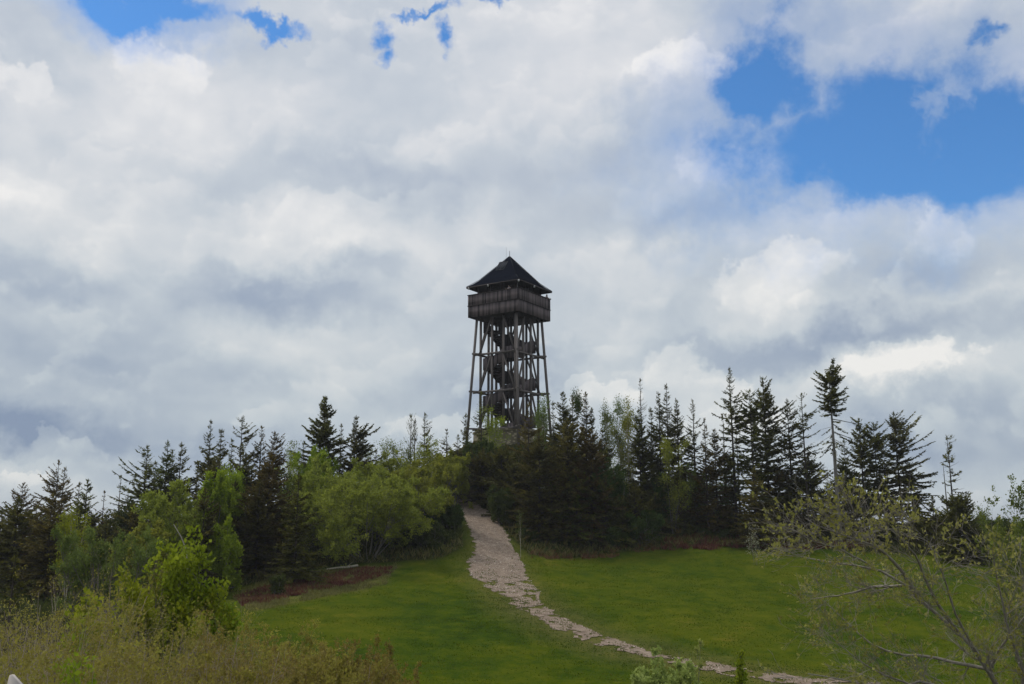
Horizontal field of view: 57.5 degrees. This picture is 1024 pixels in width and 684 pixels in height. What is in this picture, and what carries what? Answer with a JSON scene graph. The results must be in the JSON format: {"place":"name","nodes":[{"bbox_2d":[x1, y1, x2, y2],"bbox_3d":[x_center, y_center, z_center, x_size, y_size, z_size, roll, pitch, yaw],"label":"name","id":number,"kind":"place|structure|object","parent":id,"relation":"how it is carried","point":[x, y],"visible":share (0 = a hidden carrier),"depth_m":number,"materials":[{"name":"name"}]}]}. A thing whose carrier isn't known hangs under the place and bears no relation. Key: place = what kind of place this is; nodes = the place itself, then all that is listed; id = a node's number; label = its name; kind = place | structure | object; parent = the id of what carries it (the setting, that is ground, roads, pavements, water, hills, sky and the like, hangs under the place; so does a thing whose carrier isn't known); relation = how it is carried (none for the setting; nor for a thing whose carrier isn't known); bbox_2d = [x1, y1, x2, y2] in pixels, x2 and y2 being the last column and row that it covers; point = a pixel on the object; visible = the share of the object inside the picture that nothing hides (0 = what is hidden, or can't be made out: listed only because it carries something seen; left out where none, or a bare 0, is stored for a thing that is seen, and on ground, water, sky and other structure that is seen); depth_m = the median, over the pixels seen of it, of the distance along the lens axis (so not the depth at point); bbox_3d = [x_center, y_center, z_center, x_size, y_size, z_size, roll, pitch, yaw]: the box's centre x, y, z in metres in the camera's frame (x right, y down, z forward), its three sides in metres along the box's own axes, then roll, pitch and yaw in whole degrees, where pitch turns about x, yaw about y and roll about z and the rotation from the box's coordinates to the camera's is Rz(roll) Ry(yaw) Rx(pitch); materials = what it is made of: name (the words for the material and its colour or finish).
{"place":"outdoors","nodes":[
{"label":"outdoors","id":0,"kind":"place"},
{"bbox_2d":[232,564,397,611],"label":"dry bank grass","id":1,"kind":"structure","parent":0,"point":[285,600],"depth_m":69.31,"materials":[{"name":"plant"}]},
{"bbox_2d":[0,442,1023,683],"bbox_3d":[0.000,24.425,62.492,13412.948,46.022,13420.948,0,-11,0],"label":"ground","id":2,"kind":"structure","parent":0,"point":[711,560],"depth_m":59.42,"materials":[{"name":"green plant"}]},
{"bbox_2d":[0,555,29,650],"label":"spruce tree","id":3,"kind":"object","parent":2,"relation":"on","point":[15,586],"visible":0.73,"depth_m":48.38,"materials":[{"name":"green plant"}]},
{"bbox_2d":[0,482,48,565],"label":"spruce tree","id":4,"kind":"object","parent":2,"relation":"on","point":[26,509],"visible":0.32,"depth_m":84.58,"materials":[{"name":"green plant"}]},
{"bbox_2d":[0,497,49,597],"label":"spruce tree","id":5,"kind":"object","parent":2,"relation":"on","point":[20,520],"visible":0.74,"depth_m":72.18,"materials":[{"name":"green plant"}]},
{"bbox_2d":[5,459,80,562],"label":"spruce tree","id":6,"kind":"object","parent":2,"relation":"on","point":[51,484],"visible":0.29,"depth_m":86.77,"materials":[{"name":"green plant"}]},
{"bbox_2d":[6,493,86,599],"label":"spruce tree","id":7,"kind":"object","parent":2,"relation":"on","point":[41,556],"visible":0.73,"depth_m":69.73,"materials":[{"name":"green plant"}]},
{"bbox_2d":[43,634,102,683],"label":"maple bush","id":8,"kind":"object","parent":2,"relation":"on","point":[69,679],"visible":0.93,"depth_m":11.30,"materials":[{"name":"green plant"}]},
{"bbox_2d":[48,503,98,600],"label":"birch tree","id":9,"kind":"object","parent":2,"relation":"on","point":[66,528],"visible":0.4,"depth_m":68.21,"materials":[{"name":"green plant"}]},
{"bbox_2d":[56,479,100,564],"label":"spruce tree","id":10,"kind":"object","parent":2,"relation":"on","point":[84,497],"visible":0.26,"depth_m":82.62,"materials":[{"name":"green plant"}]},
{"bbox_2d":[61,587,106,666],"bbox_3d":[-7.500,6.367,16.078,0.725,4.185,0.856,0,-11,0],"label":"maple bush","id":11,"kind":"object","parent":2,"relation":"on","point":[83,601],"visible":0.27,"depth_m":16.35,"materials":[{"name":"green plant"}]},
{"bbox_2d":[0,574,172,683],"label":"bare bush","id":12,"kind":"object","parent":2,"relation":"on","point":[91,620],"visible":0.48,"depth_m":15.04,"materials":[{"name":"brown plant"}]},
{"bbox_2d":[0,589,184,683],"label":"bare bush","id":13,"kind":"object","parent":2,"relation":"on","point":[18,636],"visible":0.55,"depth_m":14.11,"materials":[{"name":"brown plant"}]},
{"bbox_2d":[0,557,188,683],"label":"bare bush","id":14,"kind":"object","parent":2,"relation":"on","point":[54,595],"visible":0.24,"depth_m":20.27,"materials":[{"name":"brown plant"}]},
{"bbox_2d":[49,523,166,620],"bbox_3d":[-23.805,13.741,54.831,6.412,6.169,5.294,4,-12,-21],"label":"willow bush","id":15,"kind":"object","parent":2,"relation":"on","point":[84,564],"visible":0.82,"depth_m":53.88,"materials":[{"name":"green plant"}]},
{"bbox_2d":[0,600,226,683],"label":"bare bush","id":16,"kind":"object","parent":2,"relation":"on","point":[101,667],"visible":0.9,"depth_m":11.75,"materials":[{"name":"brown plant"}]},
{"bbox_2d":[7,597,221,683],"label":"bare bush","id":17,"kind":"object","parent":2,"relation":"on","point":[192,653],"visible":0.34,"depth_m":16.23,"materials":[{"name":"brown plant"}]},
{"bbox_2d":[99,445,167,534],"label":"spruce tree","id":18,"kind":"object","parent":2,"relation":"on","point":[140,489],"visible":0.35,"depth_m":86.66,"materials":[{"name":"green plant"}]},
{"bbox_2d":[107,517,170,612],"bbox_3d":[-24.189,14.514,60.221,3.858,6.404,3.683,0,-11,0],"label":"willow bush","id":19,"kind":"object","parent":2,"relation":"on","point":[158,530],"visible":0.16,"depth_m":60.43,"materials":[{"name":"green plant"}]},
{"bbox_2d":[139,440,186,528],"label":"spruce tree","id":20,"kind":"object","parent":2,"relation":"on","point":[162,480],"visible":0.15,"depth_m":85.03,"materials":[{"name":"green plant"}]},
{"bbox_2d":[105,560,241,683],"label":"maple bush","id":21,"kind":"object","parent":2,"relation":"on","point":[133,588],"visible":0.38,"depth_m":21.78,"materials":[{"name":"green plant"}]},
{"bbox_2d":[70,606,280,683],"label":"bare bush","id":22,"kind":"object","parent":2,"relation":"on","point":[208,640],"visible":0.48,"depth_m":15.52,"materials":[{"name":"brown plant"}]},
{"bbox_2d":[120,522,235,677],"bbox_3d":[-8.271,7.630,22.844,2.563,6.415,2.256,5,-12,-26],"label":"maple bush","id":23,"kind":"object","parent":2,"relation":"on","point":[181,574],"visible":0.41,"depth_m":23.02,"materials":[{"name":"green plant"}]},
{"bbox_2d":[130,478,230,587],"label":"willow bush","id":24,"kind":"object","parent":2,"relation":"on","point":[156,507],"visible":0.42,"depth_m":71.30,"materials":[{"name":"green plant"}]},
{"bbox_2d":[178,487,237,595],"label":"spruce tree","id":25,"kind":"object","parent":2,"relation":"on","point":[208,530],"visible":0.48,"depth_m":70.35,"materials":[{"name":"green plant"}]},
{"bbox_2d":[176,577,243,677],"bbox_3d":[-7.270,8.341,22.826,1.890,5.102,1.825,0,-11,0],"label":"maple bush","id":26,"kind":"object","parent":2,"relation":"on","point":[212,622],"visible":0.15,"depth_m":22.77,"materials":[{"name":"green plant"}]},
{"bbox_2d":[196,469,244,533],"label":"willow bush","id":27,"kind":"object","parent":2,"relation":"on","point":[220,491],"visible":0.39,"depth_m":76.32,"materials":[{"name":"green plant"}]},
{"bbox_2d":[204,513,243,590],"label":"willow bush","id":28,"kind":"object","parent":2,"relation":"on","point":[228,547],"visible":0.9,"depth_m":69.66,"materials":[{"name":"green plant"}]},
{"bbox_2d":[124,612,323,683],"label":"bare bush","id":29,"kind":"object","parent":2,"relation":"on","point":[251,663],"visible":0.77,"depth_m":14.58,"materials":[{"name":"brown plant"}]},
{"bbox_2d":[147,627,321,683],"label":"bare bush","id":30,"kind":"object","parent":2,"relation":"on","point":[259,665],"visible":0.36,"depth_m":15.74,"materials":[{"name":"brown plant"}]},
{"bbox_2d":[228,452,280,549],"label":"spruce tree","id":31,"kind":"object","parent":2,"relation":"on","point":[247,480],"visible":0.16,"depth_m":83.97,"materials":[{"name":"green plant"}]},
{"bbox_2d":[223,479,290,579],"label":"spruce tree","id":32,"kind":"object","parent":2,"relation":"on","point":[250,559],"visible":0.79,"depth_m":75.91,"materials":[{"name":"green plant"}]},
{"bbox_2d":[237,453,297,577],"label":"spruce tree","id":33,"kind":"object","parent":2,"relation":"on","point":[268,486],"visible":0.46,"depth_m":78.60,"materials":[{"name":"green plant"}]},
{"bbox_2d":[255,430,291,549],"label":"spruce tree","id":34,"kind":"object","parent":2,"relation":"on","point":[280,463],"visible":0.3,"depth_m":86.46,"materials":[{"name":"green plant"}]},
{"bbox_2d":[200,611,372,682],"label":"bare bush","id":35,"kind":"object","parent":2,"relation":"on","point":[308,650],"visible":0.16,"depth_m":19.50,"materials":[{"name":"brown plant"}]},
{"bbox_2d":[201,642,396,683],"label":"bare bush","id":36,"kind":"object","parent":2,"relation":"on","point":[336,675],"visible":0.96,"depth_m":14.36,"materials":[{"name":"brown plant"}]},
{"bbox_2d":[264,473,334,584],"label":"spruce tree","id":37,"kind":"object","parent":2,"relation":"on","point":[298,532],"visible":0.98,"depth_m":72.18,"materials":[{"name":"green plant"}]},
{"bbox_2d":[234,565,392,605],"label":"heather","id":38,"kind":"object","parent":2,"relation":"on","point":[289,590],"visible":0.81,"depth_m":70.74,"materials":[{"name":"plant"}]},
{"bbox_2d":[290,444,340,532],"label":"willow bush","id":39,"kind":"object","parent":2,"relation":"on","point":[322,455],"visible":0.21,"depth_m":91.56,"materials":[{"name":"green plant"}]},
{"bbox_2d":[279,454,365,550],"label":"willow bush","id":40,"kind":"object","parent":2,"relation":"on","point":[312,479],"visible":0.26,"depth_m":83.57,"materials":[{"name":"green plant"}]},
{"bbox_2d":[288,396,360,492],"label":"spruce tree","id":41,"kind":"object","parent":2,"relation":"on","point":[322,434],"visible":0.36,"depth_m":95.52,"materials":[{"name":"green plant"}]},
{"bbox_2d":[260,623,401,683],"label":"bare bush","id":42,"kind":"object","parent":2,"relation":"on","point":[358,659],"visible":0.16,"depth_m":18.40,"materials":[{"name":"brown plant"}]},
{"bbox_2d":[258,631,415,683],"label":"bare bush","id":43,"kind":"object","parent":2,"relation":"on","point":[366,662],"visible":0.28,"depth_m":16.53,"materials":[{"name":"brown plant"}]},
{"bbox_2d":[335,415,383,516],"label":"spruce tree","id":44,"kind":"object","parent":2,"relation":"on","point":[361,451],"visible":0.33,"depth_m":95.32,"materials":[{"name":"green plant"}]},
{"bbox_2d":[283,457,450,565],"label":"willow bush","id":45,"kind":"object","parent":2,"relation":"on","point":[401,513],"visible":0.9,"depth_m":79.10,"materials":[{"name":"green plant"}]},
{"bbox_2d":[318,637,421,683],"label":"bare bush","id":46,"kind":"object","parent":2,"relation":"on","point":[415,671],"visible":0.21,"depth_m":19.50,"materials":[{"name":"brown plant"}]},
{"bbox_2d":[378,454,461,521],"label":"willow bush","id":47,"kind":"object","parent":2,"relation":"on","point":[436,480],"visible":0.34,"depth_m":87.57,"materials":[{"name":"green plant"}]},
{"bbox_2d":[401,520,456,548],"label":"willow bush","id":48,"kind":"object","parent":2,"relation":"on","point":[438,533],"visible":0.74,"depth_m":82.23,"materials":[{"name":"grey plant"}]},
{"bbox_2d":[422,504,466,527],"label":"willow bush","id":49,"kind":"object","parent":2,"relation":"on","point":[452,516],"visible":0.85,"depth_m":87.51,"materials":[{"name":"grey plant"}]},
{"bbox_2d":[433,448,473,508],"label":"willow bush","id":50,"kind":"object","parent":2,"relation":"on","point":[461,484],"visible":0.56,"depth_m":96.64,"materials":[{"name":"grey plant"}]},
{"bbox_2d":[453,447,504,505],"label":"spruce tree","id":51,"kind":"object","parent":2,"relation":"on","point":[478,466],"visible":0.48,"depth_m":98.74,"materials":[{"name":"green plant"}]},
{"bbox_2d":[0,444,962,627],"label":"forest floor plants","id":52,"kind":"object","parent":2,"relation":"on","point":[47,601],"visible":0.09,"depth_m":80.93,"materials":[{"name":"green plant"}]},
{"bbox_2d":[467,446,524,512],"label":"spruce tree","id":53,"kind":"object","parent":2,"relation":"on","point":[497,463],"visible":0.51,"depth_m":96.68,"materials":[{"name":"green plant"}]},
{"bbox_2d":[485,484,516,523],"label":"willow bush","id":54,"kind":"object","parent":2,"relation":"on","point":[499,503],"visible":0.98,"depth_m":90.77,"materials":[{"name":"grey plant"}]},
{"bbox_2d":[481,458,531,515],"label":"spruce tree","id":55,"kind":"object","parent":2,"relation":"on","point":[512,469],"visible":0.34,"depth_m":94.36,"materials":[{"name":"green plant"}]},
{"bbox_2d":[466,251,552,448],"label":"observation tower","id":56,"kind":"structure","parent":2,"relation":"on","point":[499,305],"depth_m":115.53,"materials":[{"name":"wood"}]},
{"bbox_2d":[504,402,543,511],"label":"spruce tree","id":57,"kind":"object","parent":2,"relation":"on","point":[525,487],"visible":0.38,"depth_m":95.45,"materials":[{"name":"green plant"}]},
{"bbox_2d":[504,428,573,541],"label":"spruce tree","id":58,"kind":"object","parent":2,"relation":"on","point":[535,479],"visible":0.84,"depth_m":88.55,"materials":[{"name":"green plant"}]},
{"bbox_2d":[513,461,583,548],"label":"spruce tree","id":59,"kind":"object","parent":2,"relation":"on","point":[552,501],"visible":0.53,"depth_m":88.51,"materials":[{"name":"green plant"}]},
{"bbox_2d":[545,391,578,503],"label":"spruce tree","id":60,"kind":"object","parent":2,"relation":"on","point":[565,412],"visible":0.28,"depth_m":97.77,"materials":[{"name":"green plant"}]},
{"bbox_2d":[537,417,607,544],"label":"spruce tree","id":61,"kind":"object","parent":2,"relation":"on","point":[567,443],"visible":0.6,"depth_m":89.83,"materials":[{"name":"green plant"}]},
{"bbox_2d":[547,467,609,548],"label":"spruce tree","id":62,"kind":"object","parent":2,"relation":"on","point":[576,504],"visible":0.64,"depth_m":88.14,"materials":[{"name":"green plant"}]},
{"bbox_2d":[556,428,625,542],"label":"spruce tree","id":63,"kind":"object","parent":2,"relation":"on","point":[596,463],"visible":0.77,"depth_m":89.53,"materials":[{"name":"green plant"}]},
{"bbox_2d":[240,497,942,585],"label":"undergrowth","id":64,"kind":"object","parent":2,"relation":"on","point":[427,554],"visible":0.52,"depth_m":85.13,"materials":[{"name":"brown plant"}]},
{"bbox_2d":[561,474,639,547],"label":"spruce tree","id":65,"kind":"object","parent":2,"relation":"on","point":[613,501],"visible":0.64,"depth_m":88.73,"materials":[{"name":"green plant"}]},
{"bbox_2d":[590,456,629,524],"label":"willow bush","id":66,"kind":"object","parent":2,"relation":"on","point":[620,487],"visible":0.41,"depth_m":90.07,"materials":[{"name":"green plant"}]},
{"bbox_2d":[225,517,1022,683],"bbox_3d":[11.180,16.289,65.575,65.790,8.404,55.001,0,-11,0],"label":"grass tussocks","id":67,"kind":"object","parent":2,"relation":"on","point":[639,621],"depth_m":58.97,"materials":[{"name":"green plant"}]},
{"bbox_2d":[609,393,642,495],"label":"birch tree","id":68,"kind":"object","parent":2,"relation":"on","point":[627,425],"visible":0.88,"depth_m":95.50,"materials":[{"name":"green plant"}]},
{"bbox_2d":[606,482,672,544],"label":"spruce tree","id":69,"kind":"object","parent":2,"relation":"on","point":[634,499],"visible":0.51,"depth_m":89.39,"materials":[{"name":"green plant"}]},
{"bbox_2d":[622,409,665,514],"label":"spruce tree","id":70,"kind":"object","parent":2,"relation":"on","point":[642,467],"visible":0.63,"depth_m":94.96,"materials":[{"name":"green plant"}]},
{"bbox_2d":[624,509,665,542],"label":"willow bush","id":71,"kind":"object","parent":2,"relation":"on","point":[653,524],"visible":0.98,"depth_m":88.17,"materials":[{"name":"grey plant"}]},
{"bbox_2d":[629,462,686,533],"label":"spruce tree","id":72,"kind":"object","parent":2,"relation":"on","point":[648,496],"visible":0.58,"depth_m":93.12,"materials":[{"name":"green plant"}]},
{"bbox_2d":[644,391,677,529],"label":"spruce tree","id":73,"kind":"object","parent":2,"relation":"on","point":[656,437],"visible":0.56,"depth_m":95.59,"materials":[{"name":"green plant"}]},
{"bbox_2d":[630,645,702,683],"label":"willow bush","id":74,"kind":"object","parent":2,"relation":"on","point":[687,670],"visible":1,"depth_m":23.62,"materials":[{"name":"green plant"}]},
{"bbox_2d":[655,435,693,536],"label":"birch tree","id":75,"kind":"object","parent":2,"relation":"on","point":[666,454],"visible":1,"depth_m":92.44,"materials":[{"name":"green plant"}]},
{"bbox_2d":[441,529,914,683],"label":"verge grass","id":76,"kind":"structure","parent":2,"relation":"on","point":[600,624],"depth_m":55.82,"materials":[{"name":"green plant"}]},
{"bbox_2d":[661,399,700,526],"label":"spruce tree","id":77,"kind":"object","parent":2,"relation":"on","point":[677,422],"visible":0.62,"depth_m":95.48,"materials":[{"name":"green plant"}]},
{"bbox_2d":[672,398,714,531],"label":"spruce tree","id":78,"kind":"object","parent":2,"relation":"on","point":[691,447],"visible":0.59,"depth_m":95.47,"materials":[{"name":"green plant"}]},
{"bbox_2d":[684,417,732,535],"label":"spruce tree","id":79,"kind":"object","parent":2,"relation":"on","point":[709,508],"visible":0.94,"depth_m":92.81,"materials":[{"name":"green plant"}]},
{"bbox_2d":[691,429,746,534],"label":"spruce tree","id":80,"kind":"object","parent":2,"relation":"on","point":[722,511],"visible":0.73,"depth_m":93.48,"materials":[{"name":"green plant"}]},
{"bbox_2d":[706,368,765,534],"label":"spruce tree","id":81,"kind":"object","parent":2,"relation":"on","point":[732,411],"visible":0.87,"depth_m":94.49,"materials":[{"name":"green plant"}]},
{"bbox_2d":[726,388,780,529],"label":"spruce tree","id":82,"kind":"object","parent":2,"relation":"on","point":[754,430],"visible":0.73,"depth_m":93.54,"materials":[{"name":"green plant"}]},
{"bbox_2d":[720,466,791,548],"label":"spruce tree","id":83,"kind":"object","parent":2,"relation":"on","point":[758,514],"visible":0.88,"depth_m":88.15,"materials":[{"name":"green plant"}]},
{"bbox_2d":[660,532,870,550],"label":"heather","id":84,"kind":"object","parent":2,"relation":"on","point":[708,546],"visible":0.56,"depth_m":88.39,"materials":[{"name":"green plant"}]},
{"bbox_2d":[742,376,804,526],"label":"spruce tree","id":85,"kind":"object","parent":2,"relation":"on","point":[765,398],"visible":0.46,"depth_m":95.58,"materials":[{"name":"green plant"}]},
{"bbox_2d":[763,456,815,540],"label":"spruce tree","id":86,"kind":"object","parent":2,"relation":"on","point":[777,477],"visible":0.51,"depth_m":93.74,"materials":[{"name":"green plant"}]},
{"bbox_2d":[773,401,826,532],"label":"spruce tree","id":87,"kind":"object","parent":2,"relation":"on","point":[791,451],"visible":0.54,"depth_m":95.43,"materials":[{"name":"green plant"}]},
{"bbox_2d":[791,393,827,536],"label":"spruce tree","id":88,"kind":"object","parent":2,"relation":"on","point":[806,416],"visible":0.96,"depth_m":93.45,"materials":[{"name":"green plant"}]},
{"bbox_2d":[785,455,859,542],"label":"spruce tree","id":89,"kind":"object","parent":2,"relation":"on","point":[809,462],"visible":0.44,"depth_m":93.76,"materials":[{"name":"green plant"}]},
{"bbox_2d":[812,358,859,541],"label":"pine tree","id":90,"kind":"object","parent":2,"relation":"on","point":[831,398],"visible":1,"depth_m":92.20,"materials":[{"name":"green plant"}]},
{"bbox_2d":[829,417,893,529],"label":"spruce tree","id":91,"kind":"object","parent":2,"relation":"on","point":[861,447],"visible":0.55,"depth_m":94.90,"materials":[{"name":"green plant"}]},
{"bbox_2d":[857,422,903,518],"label":"spruce tree","id":92,"kind":"object","parent":2,"relation":"on","point":[875,443],"visible":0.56,"depth_m":95.33,"materials":[{"name":"green plant"}]},
{"bbox_2d":[744,469,1023,683],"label":"leaning willow","id":93,"kind":"object","parent":2,"relation":"on","point":[987,665],"visible":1,"depth_m":12.18,"materials":[{"name":"green plant"}]},
{"bbox_2d":[868,441,906,532],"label":"spruce tree","id":94,"kind":"object","parent":2,"relation":"on","point":[885,485],"visible":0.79,"depth_m":92.75,"materials":[{"name":"green plant"}]},
{"bbox_2d":[874,410,938,523],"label":"spruce tree","id":95,"kind":"object","parent":2,"relation":"on","point":[897,425],"visible":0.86,"depth_m":95.04,"materials":[{"name":"green plant"}]},
{"bbox_2d":[894,462,934,517],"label":"spruce tree","id":96,"kind":"object","parent":2,"relation":"on","point":[905,481],"visible":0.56,"depth_m":94.05,"materials":[{"name":"green plant"}]},
{"bbox_2d":[927,492,991,566],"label":"spruce tree","id":97,"kind":"object","parent":2,"relation":"on","point":[957,506],"visible":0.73,"depth_m":79.93,"materials":[{"name":"green plant"}]},
{"bbox_2d":[974,473,1023,682],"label":"birch sapling","id":98,"kind":"object","parent":2,"relation":"on","point":[1017,530],"visible":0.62,"depth_m":33.48,"materials":[{"name":"green plant"}]},
{"bbox_2d":[0,0,1023,526],"label":"sky","id":99,"kind":"structure","parent":0,"point":[220,211],"materials":[{"name":"white"}]},
{"bbox_2d":[452,494,880,683],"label":"path","id":100,"kind":"structure","parent":0,"point":[507,552],"depth_m":74.02,"materials":[{"name":"grey gravel"}]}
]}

